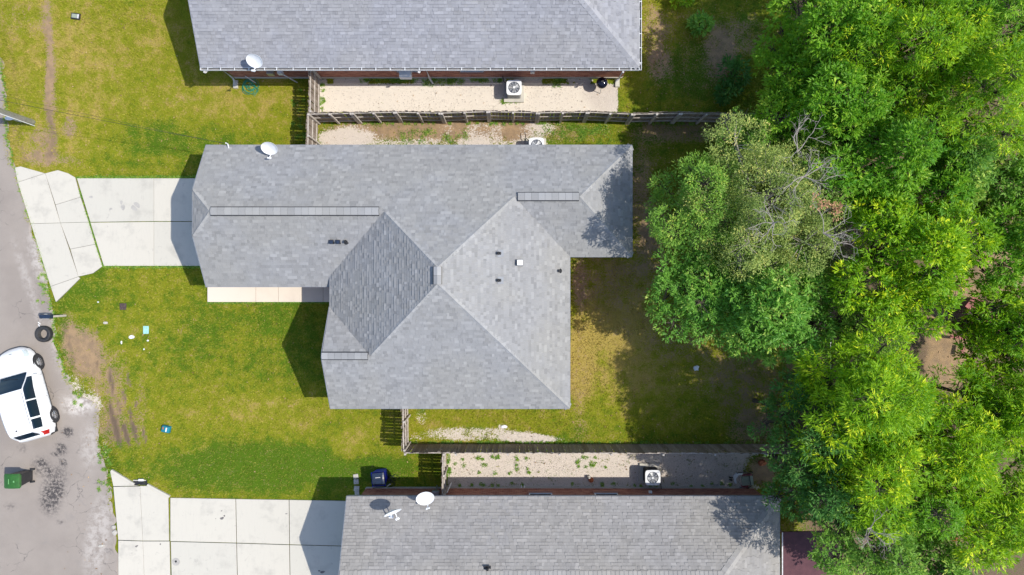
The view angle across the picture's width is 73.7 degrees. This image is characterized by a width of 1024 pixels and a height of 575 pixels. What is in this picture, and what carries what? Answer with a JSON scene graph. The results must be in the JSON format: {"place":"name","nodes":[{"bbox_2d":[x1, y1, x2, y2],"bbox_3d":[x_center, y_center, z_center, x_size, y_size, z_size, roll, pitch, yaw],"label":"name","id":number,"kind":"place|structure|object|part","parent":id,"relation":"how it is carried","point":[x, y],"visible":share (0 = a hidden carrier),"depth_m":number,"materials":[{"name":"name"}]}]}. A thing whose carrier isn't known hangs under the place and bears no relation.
{"place":"outdoors","nodes":[
{"label":"outdoors","id":0,"kind":"place"},
{"bbox_2d":[0,57,117,574],"bbox_3d":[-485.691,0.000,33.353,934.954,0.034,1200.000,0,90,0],"label":"road","id":1,"kind":"structure","parent":0,"point":[52,512],"depth_m":33.34,"materials":[{"name":"grey asphalt"}]},
{"bbox_2d":[4,468,34,488],"bbox_3d":[-23.591,9.150,32.750,0.778,1.177,0.690,0,90,0],"label":"wheelie bin","id":2,"kind":"object","parent":1,"relation":"on","point":[16,480],"visible":1,"depth_m":32.25,"materials":[{"name":"green plastic"}]},
{"bbox_2d":[0,347,59,442],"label":"parked car","id":3,"kind":"object","parent":1,"relation":"on","point":[29,411],"visible":1,"depth_m":32.22,"materials":[{"name":"white paint"}]},
{"bbox_3d":[-22.794,6.983,32.045,1.034,0.431,0.220,-16,90,0],"label":"rear window","id":4,"kind":"part","parent":3,"relation":"part of","materials":[{"name":"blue glass"}]},
{"bbox_3d":[-22.708,4.709,32.050,0.191,0.612,1.063,-16,90,0],"label":"side window","id":5,"kind":"part","parent":3,"relation":"part of","materials":[{"name":"blue glass"}]},
{"bbox_3d":[-22.430,5.656,31.985,0.167,0.504,0.790,-16,90,0],"label":"side window","id":6,"kind":"part","parent":3,"relation":"part of","materials":[{"name":"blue glass"}]},
{"bbox_3d":[-22.251,6.344,31.978,0.181,0.456,0.485,-11,90,0],"label":"side window","id":7,"kind":"part","parent":3,"relation":"part of","materials":[{"name":"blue glass"}]},
{"bbox_2d":[35,326,52,341],"bbox_3d":[-22.750,2.260,33.195,0.794,0.280,0.794,0,90,0],"label":"loose tyre","id":8,"kind":"object","parent":1,"relation":"on","point":[47,329],"visible":1,"depth_m":33.08,"materials":[{"name":"rubber"}]},
{"bbox_2d":[15,166,199,301],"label":"driveway","id":9,"kind":"structure","parent":0,"point":[53,201],"depth_m":33.28,"materials":[{"name":"concrete"}]},
{"bbox_2d":[89,196,139,210],"bbox_3d":[-19.402,-4.031,33.282,2.540,0.001,0.571,8,90,0],"label":"drive stain","id":10,"kind":"object","parent":9,"relation":"on","point":[133,207],"visible":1,"depth_m":33.28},
{"bbox_2d":[110,472,345,574],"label":"neighbour driveway","id":11,"kind":"structure","parent":0,"point":[142,518],"depth_m":33.28,"materials":[{"name":"concrete"}]},
{"bbox_2d":[172,558,179,565],"bbox_3d":[-16.380,13.370,33.274,0.377,0.020,0.380,0,90,0],"label":"drive cleanout","id":12,"kind":"object","parent":11,"relation":"on","point":[175,561],"visible":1,"depth_m":33.28,"materials":[{"name":"white plastic"}]},
{"bbox_2d":[135,513,324,572],"bbox_3d":[-13.566,11.991,33.282,9.346,0.001,2.659,8,90,0],"label":"oil stain","id":13,"kind":"object","parent":11,"relation":"on","point":[221,518],"visible":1,"depth_m":33.28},
{"bbox_2d":[0,0,1023,574],"bbox_3d":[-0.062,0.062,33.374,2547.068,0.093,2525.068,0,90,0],"label":"ground","id":14,"kind":"structure","parent":0,"point":[586,272],"depth_m":33.35,"materials":[{"name":"green plant"}]},
{"bbox_2d":[0,108,35,125],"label":"utility pole","id":15,"kind":"object","parent":14,"relation":"on","point":[21,118],"visible":1,"depth_m":32.19,"materials":[{"name":"wood"}]},
{"bbox_2d":[1,100,221,142],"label":"service wire","id":16,"kind":"object","parent":15,"relation":"attached to","point":[108,121],"visible":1,"depth_m":29.29,"materials":[{"name":"black plastic"}]},
{"bbox_2d":[1,95,224,143],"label":"service wire","id":17,"kind":"object","parent":15,"relation":"attached to","point":[105,118],"visible":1,"depth_m":29.57,"materials":[{"name":"black plastic"}]},
{"bbox_2d":[39,314,65,318],"bbox_3d":[-21.960,1.363,32.710,0.520,1.260,0.229,0,90,0],"label":"mailbox","id":18,"kind":"object","parent":14,"relation":"on","point":[46,316],"visible":1,"depth_m":32.15,"materials":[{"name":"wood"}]},
{"bbox_2d":[71,13,80,19],"bbox_3d":[-21.280,-13.230,33.301,0.440,0.098,0.300,8,90,0],"label":"meter cover","id":19,"kind":"object","parent":14,"relation":"on","point":[76,16],"visible":1,"depth_m":33.27,"materials":[{"name":"white plastic"}]},
{"bbox_2d":[110,469,134,484],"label":"kerb","id":20,"kind":"structure","parent":14,"relation":"on","point":[121,476],"depth_m":33.23,"materials":[{"name":"concrete"}]},
{"bbox_2d":[120,303,125,309],"bbox_3d":[-18.980,0.930,33.320,0.320,0.040,0.320,0,90,0],"label":"drain cover","id":21,"kind":"object","parent":14,"relation":"on","point":[122,306],"visible":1,"depth_m":33.30,"materials":[{"name":"metal"}]},
{"bbox_2d":[133,479,146,484],"bbox_3d":[-18.140,9.475,33.288,0.660,0.145,0.310,0,90,0],"label":"storm drain","id":22,"kind":"object","parent":14,"relation":"on","point":[140,482],"visible":1,"depth_m":33.30,"materials":[{"name":"black metal"}]},
{"bbox_2d":[143,326,148,333],"bbox_3d":[-17.860,2.070,33.315,0.270,0.020,0.380,0,90,0],"label":"plastic sheet","id":23,"kind":"object","parent":14,"relation":"on","point":[145,329],"visible":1,"depth_m":33.30,"materials":[{"name":"teal plastic"}]},
{"bbox_2d":[147,483,169,497],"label":"kerb","id":24,"kind":"structure","parent":14,"relation":"on","point":[154,488],"depth_m":33.23,"materials":[{"name":"concrete"}]},
{"bbox_2d":[161,425,171,432],"bbox_3d":[-16.840,6.890,33.231,0.425,0.218,0.348,12,90,0],"label":"lawn toy","id":25,"kind":"object","parent":14,"relation":"on","point":[166,428],"visible":1,"depth_m":33.15,"materials":[{"name":"teal plastic"}]},
{"bbox_2d":[242,79,258,94],"bbox_3d":[-12.737,-9.748,33.273,0.849,0.113,0.856,0,90,0],"label":"garden hose","id":26,"kind":"object","parent":14,"relation":"on","point":[243,84],"visible":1,"depth_m":33.26,"materials":[{"name":"green rubber"}]},
{"bbox_2d":[207,287,328,301],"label":"front walk","id":27,"kind":"structure","parent":14,"relation":"on","point":[268,294],"depth_m":33.25,"materials":[{"name":"concrete"}]},
{"bbox_2d":[306,113,320,144],"bbox_3d":[-9.451,-7.009,32.426,0.168,1.864,2.073,1,90,0],"label":"wooden fence","id":28,"kind":"object","parent":14,"relation":"on","point":[312,139],"visible":0.58,"depth_m":32.29,"materials":[{"name":"brown wood"}]},
{"bbox_2d":[308,71,321,115],"bbox_3d":[-9.341,-9.159,32.423,0.183,1.857,2.137,0,90,0],"label":"wooden fence","id":29,"kind":"object","parent":14,"relation":"on","point":[315,77],"visible":0.88,"depth_m":32.34,"materials":[{"name":"brown wood"}]},
{"bbox_2d":[371,468,388,487],"bbox_3d":[-6.326,9.121,32.790,0.660,1.097,0.753,-5,90,0],"label":"wheelie bin","id":30,"kind":"object","parent":14,"relation":"on","point":[378,478],"visible":1,"depth_m":32.31,"materials":[{"name":"blue plastic"}]},
{"bbox_2d":[0,59,765,492],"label":"weeds","id":31,"kind":"object","parent":14,"relation":"on","point":[450,141],"visible":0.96,"depth_m":33.31,"materials":[{"name":"green plant"}]},
{"bbox_2d":[384,474,399,486],"bbox_3d":[-5.929,9.425,33.279,0.927,0.103,0.663,0,90,0],"label":"garden hose","id":32,"kind":"object","parent":14,"relation":"on","point":[390,479],"visible":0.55,"depth_m":33.27,"materials":[{"name":"rubber"}]},
{"bbox_2d":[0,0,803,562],"bbox_3d":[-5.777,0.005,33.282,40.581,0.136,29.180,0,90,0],"label":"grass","id":33,"kind":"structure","parent":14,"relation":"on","point":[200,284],"depth_m":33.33,"materials":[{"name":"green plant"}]},
{"bbox_2d":[401,409,410,451],"bbox_3d":[-5.043,6.219,32.431,0.193,1.872,2.734,-1,90,0],"label":"wooden fence","id":34,"kind":"object","parent":14,"relation":"on","point":[405,432],"visible":0.62,"depth_m":32.27,"materials":[{"name":"brown wood"}]},
{"bbox_2d":[192,143,633,409],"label":"brick house","id":35,"kind":"structure","parent":14,"relation":"on","point":[442,272],"depth_m":29.51,"materials":[{"name":"grey"}]},
{"bbox_2d":[261,142,277,158],"bbox_3d":[-10.581,-6.025,30.019,0.660,0.743,0.707,-32,90,0],"label":"satellite dish","id":36,"kind":"object","parent":35,"relation":"attached to","point":[270,148],"visible":1,"depth_m":29.93,"materials":[{"name":"white paint"}]},
{"bbox_2d":[188,0,641,88],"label":"brick house","id":37,"kind":"structure","parent":14,"relation":"on","point":[453,39],"depth_m":30.16,"materials":[{"name":"grey"}]},
{"bbox_2d":[246,54,262,71],"bbox_3d":[-11.319,-9.859,30.019,0.660,0.743,0.707,43,90,0],"label":"satellite dish","id":38,"kind":"object","parent":37,"relation":"attached to","point":[254,61],"visible":1,"depth_m":29.92,"materials":[{"name":"white paint"}]},
{"bbox_2d":[396,71,421,74],"bbox_3d":[-4.890,-10.195,31.685,1.182,1.540,0.160,0,90,0],"label":"window","id":39,"kind":"structure","parent":37,"relation":"in","point":[413,72],"depth_m":32.36,"materials":[{"name":"white paint"}]},
{"bbox_2d":[460,71,484,74],"bbox_3d":[-1.890,-10.195,31.685,1.182,1.540,0.160,0,90,0],"label":"window","id":40,"kind":"structure","parent":37,"relation":"in","point":[461,72],"depth_m":32.36,"materials":[{"name":"white paint"}]},
{"bbox_2d":[441,453,447,494],"bbox_3d":[-3.197,8.711,32.426,0.181,1.862,2.076,0,90,0],"label":"wooden fence","id":41,"kind":"object","parent":14,"relation":"on","point":[444,487],"visible":0.87,"depth_m":32.21,"materials":[{"name":"brown wood"}]},
{"bbox_2d":[502,76,523,102],"bbox_3d":[0.058,-9.653,32.913,1.060,0.893,1.244,0,90,0],"label":"condenser unit","id":42,"kind":"object","parent":14,"relation":"on","point":[513,91],"visible":1,"depth_m":32.56,"materials":[{"name":"metal"}]},
{"bbox_2d":[524,132,545,144],"bbox_3d":[1.130,-6.905,32.913,1.060,0.893,1.244,0,90,0],"label":"condenser unit","id":43,"kind":"object","parent":14,"relation":"on","point":[535,141],"visible":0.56,"depth_m":32.54,"materials":[{"name":"metal"}]},
{"bbox_2d":[307,110,792,124],"bbox_3d":[2.360,-8.068,32.432,23.672,1.875,0.297,0,90,0],"label":"wooden fence","id":44,"kind":"object","parent":14,"relation":"on","point":[443,117],"visible":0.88,"depth_m":32.31,"materials":[{"name":"brown wood"}]},
{"bbox_2d":[338,482,780,574],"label":"brick house","id":45,"kind":"structure","parent":14,"relation":"on","point":[521,530],"depth_m":30.02,"materials":[{"name":"grey"}]},
{"bbox_2d":[384,509,401,520],"bbox_3d":[-5.094,9.850,29.582,0.811,0.916,0.577,-21,90,0],"label":"satellite dish","id":46,"kind":"object","parent":45,"relation":"attached to","point":[391,512],"visible":1,"depth_m":29.67,"materials":[{"name":"white paint"}]},
{"bbox_2d":[416,492,433,509],"bbox_3d":[-3.796,9.293,30.046,0.800,0.689,0.803,0,90,0],"label":"satellite dish","id":47,"kind":"object","parent":45,"relation":"attached to","point":[424,498],"visible":1,"depth_m":29.91,"materials":[{"name":"white paint"}]},
{"bbox_2d":[528,490,552,494],"bbox_3d":[1.340,9.725,31.685,1.182,1.540,0.160,0,90,0],"label":"window","id":48,"kind":"structure","parent":45,"relation":"in","point":[532,492],"depth_m":32.36,"materials":[{"name":"grey glass"}]},
{"bbox_2d":[593,490,617,494],"bbox_3d":[4.440,9.725,31.685,1.182,1.540,0.160,0,90,0],"label":"window","id":49,"kind":"structure","parent":45,"relation":"in","point":[599,492],"depth_m":32.36,"materials":[{"name":"grey glass"}]},
{"bbox_2d":[594,77,607,91],"bbox_3d":[4.305,-9.754,32.857,0.581,0.973,0.602,0,90,0],"label":"kettle grill","id":50,"kind":"object","parent":14,"relation":"on","point":[601,83],"visible":1,"depth_m":32.48,"materials":[{"name":"black metal"}]},
{"bbox_2d":[403,444,817,455],"bbox_3d":[4.587,7.678,32.430,19.223,1.872,0.211,0,90,0],"label":"wooden fence","id":51,"kind":"object","parent":14,"relation":"on","point":[662,449],"visible":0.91,"depth_m":32.31,"materials":[{"name":"brown wood"}]},
{"bbox_2d":[639,463,661,488],"bbox_3d":[6.744,9.210,32.913,1.060,0.893,1.294,0,90,0],"label":"condenser unit","id":52,"kind":"object","parent":14,"relation":"on","point":[649,473],"visible":1,"depth_m":32.74,"materials":[{"name":"metal"}]},
{"bbox_2d":[669,0,694,8],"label":"leafy shrub","id":53,"kind":"object","parent":14,"relation":"on","point":[682,4],"visible":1,"depth_m":32.85,"materials":[{"name":"green plant"}]},
{"bbox_2d":[644,149,746,263],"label":"olive tree","id":54,"kind":"object","parent":14,"relation":"on","point":[702,166],"visible":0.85,"depth_m":26.81,"materials":[{"name":"green plant"}]},
{"bbox_2d":[644,226,746,348],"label":"glossy tree","id":55,"kind":"object","parent":14,"relation":"on","point":[686,278],"visible":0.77,"depth_m":28.47,"materials":[{"name":"green plant"}]},
{"bbox_2d":[686,8,715,38],"bbox_3d":[9.076,-12.694,32.791,1.374,1.125,1.302,-43,90,0],"label":"leafy shrub","id":56,"kind":"object","parent":14,"relation":"on","point":[692,21],"visible":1,"depth_m":32.71,"materials":[{"name":"green plant"}]},
{"bbox_2d":[711,484,725,486],"bbox_3d":[10.058,9.668,33.300,0.739,0.040,0.100,2,90,0],"label":"plank","id":57,"kind":"object","parent":14,"relation":"on","point":[718,485],"visible":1,"depth_m":33.28,"materials":[{"name":"grey wood"}]},
{"bbox_2d":[712,81,744,106],"bbox_3d":[10.363,-9.319,32.751,1.563,1.207,1.312,0,90,0],"label":"leafy shrub","id":58,"kind":"object","parent":14,"relation":"on","point":[722,99],"visible":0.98,"depth_m":32.68,"materials":[{"name":"green plant"}]},
{"bbox_2d":[715,53,753,87],"bbox_3d":[10.646,-10.318,32.703,1.817,1.306,1.824,0,90,0],"label":"leafy shrub","id":59,"kind":"object","parent":14,"relation":"on","point":[737,66],"visible":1,"depth_m":32.59,"materials":[{"name":"green plant"}]},
{"bbox_2d":[729,471,753,487],"bbox_3d":[11.124,9.305,33.097,1.146,0.482,0.856,8,90,0],"label":"child stroller","id":60,"kind":"object","parent":14,"relation":"on","point":[746,479],"visible":1,"depth_m":32.98,"materials":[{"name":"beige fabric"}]},
{"bbox_2d":[709,105,792,178],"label":"olive tree","id":61,"kind":"object","parent":14,"relation":"on","point":[744,135],"visible":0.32,"depth_m":28.13,"materials":[{"name":"green plant"}]},
{"bbox_2d":[758,459,765,465],"bbox_3d":[12.218,8.551,33.267,0.412,0.138,0.311,0,90,0],"label":"soil mound","id":62,"kind":"object","parent":14,"relation":"on","point":[762,462],"visible":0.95,"depth_m":33.22,"materials":[{"name":"soil"}]},
{"bbox_2d":[677,111,854,291],"bbox_3d":[9.878,-3.295,28.859,6.699,9.193,6.815,21,90,0],"label":"olive tree","id":63,"kind":"object","parent":14,"relation":"on","point":[765,163],"visible":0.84,"depth_m":26.21,"materials":[{"name":"green plant"}]},
{"bbox_2d":[745,194,798,252],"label":"dead branches","id":64,"kind":"object","parent":63,"relation":"attached to","point":[772,222],"visible":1,"depth_m":24.37,"materials":[{"name":"grey wood"}]},
{"bbox_2d":[779,112,828,168],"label":"dead branches","id":65,"kind":"object","parent":63,"relation":"attached to","point":[796,133],"visible":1,"depth_m":24.76,"materials":[{"name":"grey wood"}]},
{"bbox_2d":[774,149,845,209],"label":"dead branches","id":66,"kind":"object","parent":63,"relation":"attached to","point":[808,171],"visible":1,"depth_m":24.44,"materials":[{"name":"grey wood"}]},
{"bbox_2d":[812,192,830,210],"bbox_3d":[11.093,-3.060,24.765,0.768,0.781,0.753,41,90,0],"label":"dead spray","id":67,"kind":"object","parent":63,"relation":"attached to","point":[821,204],"visible":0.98,"depth_m":24.63,"materials":[{"name":"brown plant"}]},
{"bbox_2d":[827,200,842,220],"bbox_3d":[11.877,-2.852,25.059,0.602,0.601,0.854,-24,90,0],"label":"dead spray","id":68,"kind":"object","parent":63,"relation":"attached to","point":[837,208],"visible":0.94,"depth_m":24.99,"materials":[{"name":"brown plant"}]},
{"bbox_2d":[812,199,862,262],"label":"dead branches","id":69,"kind":"object","parent":63,"relation":"attached to","point":[829,235],"visible":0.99,"depth_m":24.85,"materials":[{"name":"grey wood"}]},
{"bbox_2d":[692,238,847,368],"bbox_3d":[10.651,0.603,29.571,6.631,7.769,5.549,0,90,0],"label":"glossy tree","id":70,"kind":"object","parent":14,"relation":"on","point":[797,329],"visible":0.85,"depth_m":27.20,"materials":[{"name":"green plant"}]},
{"bbox_2d":[746,366,855,489],"bbox_3d":[11.610,5.628,29.179,4.115,8.540,5.215,0,90,0],"label":"evergreen tree","id":71,"kind":"object","parent":14,"relation":"on","point":[785,415],"visible":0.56,"depth_m":26.77,"materials":[{"name":"green plant"}]},
{"bbox_2d":[767,212,850,272],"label":"olive tree","id":72,"kind":"object","parent":14,"relation":"on","point":[831,255],"visible":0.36,"depth_m":27.44,"materials":[{"name":"green plant"}]},
{"bbox_2d":[760,447,858,533],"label":"evergreen tree","id":73,"kind":"object","parent":14,"relation":"on","point":[816,498],"visible":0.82,"depth_m":26.64,"materials":[{"name":"green plant"}]},
{"bbox_2d":[780,521,839,574],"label":"lean to","id":74,"kind":"object","parent":14,"relation":"on","point":[796,546],"visible":0.48,"depth_m":31.30,"materials":[{"name":"red metal"}]},
{"bbox_2d":[820,202,830,380],"bbox_3d":[14.900,0.388,32.630,0.060,1.419,11.284,0,90,0],"label":"wire fence","id":75,"kind":"object","parent":14,"relation":"on","point":[820,298],"visible":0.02,"depth_m":32.14,"materials":[{"name":"metal"}]},
{"bbox_2d":[737,33,919,192],"bbox_3d":[12.507,-7.117,29.054,6.474,8.802,6.011,-45,90,0],"label":"broadleaf tree","id":76,"kind":"object","parent":14,"relation":"on","point":[816,104],"visible":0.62,"depth_m":26.27,"materials":[{"name":"green plant"}]},
{"bbox_2d":[750,0,911,133],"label":"broadleaf tree","id":77,"kind":"object","parent":14,"relation":"on","point":[816,24],"visible":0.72,"depth_m":26.43,"materials":[{"name":"green plant"}]},
{"bbox_2d":[814,255,865,308],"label":"shade tree","id":78,"kind":"object","parent":14,"relation":"on","point":[853,274],"visible":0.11,"depth_m":29.97,"materials":[{"name":"green plant"}]},
{"bbox_2d":[807,280,907,368],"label":"broadleaf tree","id":79,"kind":"object","parent":14,"relation":"on","point":[842,320],"visible":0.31,"depth_m":27.71,"materials":[{"name":"green plant"}]},
{"bbox_2d":[782,307,942,481],"bbox_3d":[13.707,4.225,28.212,6.122,10.481,7.134,0,90,0],"label":"ash tree","id":80,"kind":"object","parent":14,"relation":"on","point":[869,376],"visible":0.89,"depth_m":25.25,"materials":[{"name":"green plant"}]},
{"bbox_2d":[801,0,930,28],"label":"broadleaf tree","id":81,"kind":"object","parent":14,"relation":"on","point":[809,1],"visible":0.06,"depth_m":26.61,"materials":[{"name":"green plant"}]},
{"bbox_2d":[807,478,928,574],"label":"broadleaf tree","id":82,"kind":"object","parent":14,"relation":"on","point":[906,561],"visible":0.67,"depth_m":26.44,"materials":[{"name":"green plant"}]},
{"bbox_2d":[786,411,951,545],"bbox_3d":[13.958,7.245,28.628,5.255,9.642,5.020,0,90,0],"label":"ash tree","id":83,"kind":"object","parent":14,"relation":"on","point":[905,478],"visible":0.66,"depth_m":25.24,"materials":[{"name":"green plant"}]},
{"bbox_2d":[854,505,901,559],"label":"dead branches","id":84,"kind":"object","parent":83,"relation":"attached to","point":[871,530],"visible":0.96,"depth_m":24.68,"materials":[{"name":"grey wood"}]},
{"bbox_2d":[792,95,980,231],"bbox_3d":[14.420,-4.851,28.787,6.682,9.332,5.561,0,90,0],"label":"broadleaf tree","id":85,"kind":"object","parent":14,"relation":"on","point":[911,146],"visible":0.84,"depth_m":25.74,"materials":[{"name":"green plant"}]},
{"bbox_2d":[861,461,965,550],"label":"broadleaf tree","id":86,"kind":"object","parent":14,"relation":"on","point":[933,520],"visible":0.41,"depth_m":25.89,"materials":[{"name":"green plant"}]},
{"bbox_2d":[825,170,1006,340],"bbox_3d":[15.701,-1.084,28.737,6.773,9.432,6.413,24,90,0],"label":"broadleaf tree","id":87,"kind":"object","parent":14,"relation":"on","point":[949,252],"visible":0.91,"depth_m":25.81,"materials":[{"name":"green plant"}]},
{"bbox_2d":[858,265,954,351],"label":"dead branches","id":88,"kind":"object","parent":87,"relation":"attached to","point":[916,318],"visible":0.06,"depth_m":29.69,"materials":[{"name":"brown wood"}]},
{"bbox_2d":[829,0,1004,124],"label":"broadleaf tree","id":89,"kind":"object","parent":14,"relation":"on","point":[907,23],"visible":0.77,"depth_m":24.99,"materials":[{"name":"green plant"}]},
{"bbox_2d":[869,513,983,574],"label":"broadleaf tree","id":90,"kind":"object","parent":14,"relation":"on","point":[948,566],"visible":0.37,"depth_m":26.89,"materials":[{"name":"green plant"}]},
{"bbox_2d":[859,359,1023,522],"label":"ash tree","id":91,"kind":"object","parent":14,"relation":"on","point":[961,476],"visible":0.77,"depth_m":25.80,"materials":[{"name":"green plant"}]},
{"bbox_2d":[871,31,1023,168],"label":"broadleaf tree","id":92,"kind":"object","parent":14,"relation":"on","point":[986,62],"visible":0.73,"depth_m":25.07,"materials":[{"name":"green plant"}]},
{"bbox_2d":[894,100,1023,225],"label":"broadleaf tree","id":93,"kind":"object","parent":14,"relation":"on","point":[983,179],"visible":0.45,"depth_m":26.21,"materials":[{"name":"green plant"}]},
{"bbox_2d":[896,0,1021,40],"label":"broadleaf tree","id":94,"kind":"object","parent":14,"relation":"on","point":[956,14],"visible":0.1,"depth_m":25.98,"materials":[{"name":"green plant"}]},
{"bbox_2d":[903,0,1023,103],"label":"broadleaf tree","id":95,"kind":"object","parent":14,"relation":"on","point":[1012,8],"visible":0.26,"depth_m":25.40,"materials":[{"name":"green plant"}]},
{"bbox_2d":[915,283,1023,372],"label":"broadleaf tree","id":96,"kind":"object","parent":14,"relation":"on","point":[987,340],"visible":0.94,"depth_m":26.99,"materials":[{"name":"green plant"}]},
{"bbox_2d":[923,284,977,344],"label":"dead branches","id":97,"kind":"object","parent":96,"relation":"attached to","point":[956,319],"visible":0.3,"depth_m":29.30,"materials":[{"name":"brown wood"}]},
{"bbox_2d":[923,359,1023,455],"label":"ash tree","id":98,"kind":"object","parent":14,"relation":"on","point":[1013,378],"visible":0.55,"depth_m":26.51,"materials":[{"name":"green plant"}]},
{"bbox_2d":[936,448,1023,574],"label":"ash tree","id":99,"kind":"object","parent":14,"relation":"on","point":[999,513],"visible":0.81,"depth_m":25.90,"materials":[{"name":"green plant"}]},
{"bbox_2d":[948,296,1011,339],"bbox_3d":[22.480,1.467,32.528,2.871,1.585,1.027,35,90,0],"label":"junk heap","id":100,"kind":"object","parent":14,"relation":"on","point":[963,306],"visible":0.06,"depth_m":32.52,"materials":[{"name":"red paint"}]},
{"bbox_2d":[956,198,1023,297],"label":"broadleaf tree","id":101,"kind":"object","parent":14,"relation":"on","point":[1015,233],"visible":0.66,"depth_m":26.55,"materials":[{"name":"green plant"}]},
{"bbox_2d":[961,13,1023,119],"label":"broadleaf tree","id":102,"kind":"object","parent":14,"relation":"on","point":[1011,57],"visible":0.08,"depth_m":27.45,"materials":[{"name":"green plant"}]},
{"bbox_2d":[968,288,1023,392],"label":"broadleaf tree","id":103,"kind":"object","parent":14,"relation":"on","point":[1020,362],"visible":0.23,"depth_m":27.69,"materials":[{"name":"green plant"}]},
{"bbox_2d":[972,151,1023,230],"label":"broadleaf tree","id":104,"kind":"object","parent":14,"relation":"on","point":[989,202],"visible":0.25,"depth_m":27.49,"materials":[{"name":"green plant"}]},
{"bbox_2d":[977,159,1023,250],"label":"broadleaf tree","id":105,"kind":"object","parent":14,"relation":"on","point":[1016,200],"visible":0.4,"depth_m":26.42,"materials":[{"name":"green plant"}]},
{"bbox_2d":[985,437,1023,500],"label":"broadleaf tree","id":106,"kind":"object","parent":14,"relation":"on","point":[1016,461],"visible":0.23,"depth_m":28.02,"materials":[{"name":"green plant"}]},
{"bbox_2d":[62,0,986,574],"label":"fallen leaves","id":107,"kind":"object","parent":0,"point":[582,298],"visible":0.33,"depth_m":33.31,"materials":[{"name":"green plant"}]},
{"bbox_2d":[318,79,770,486],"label":"gravel","id":108,"kind":"structure","parent":0,"point":[519,144],"depth_m":33.34,"materials":[{"name":"beige gravel"}]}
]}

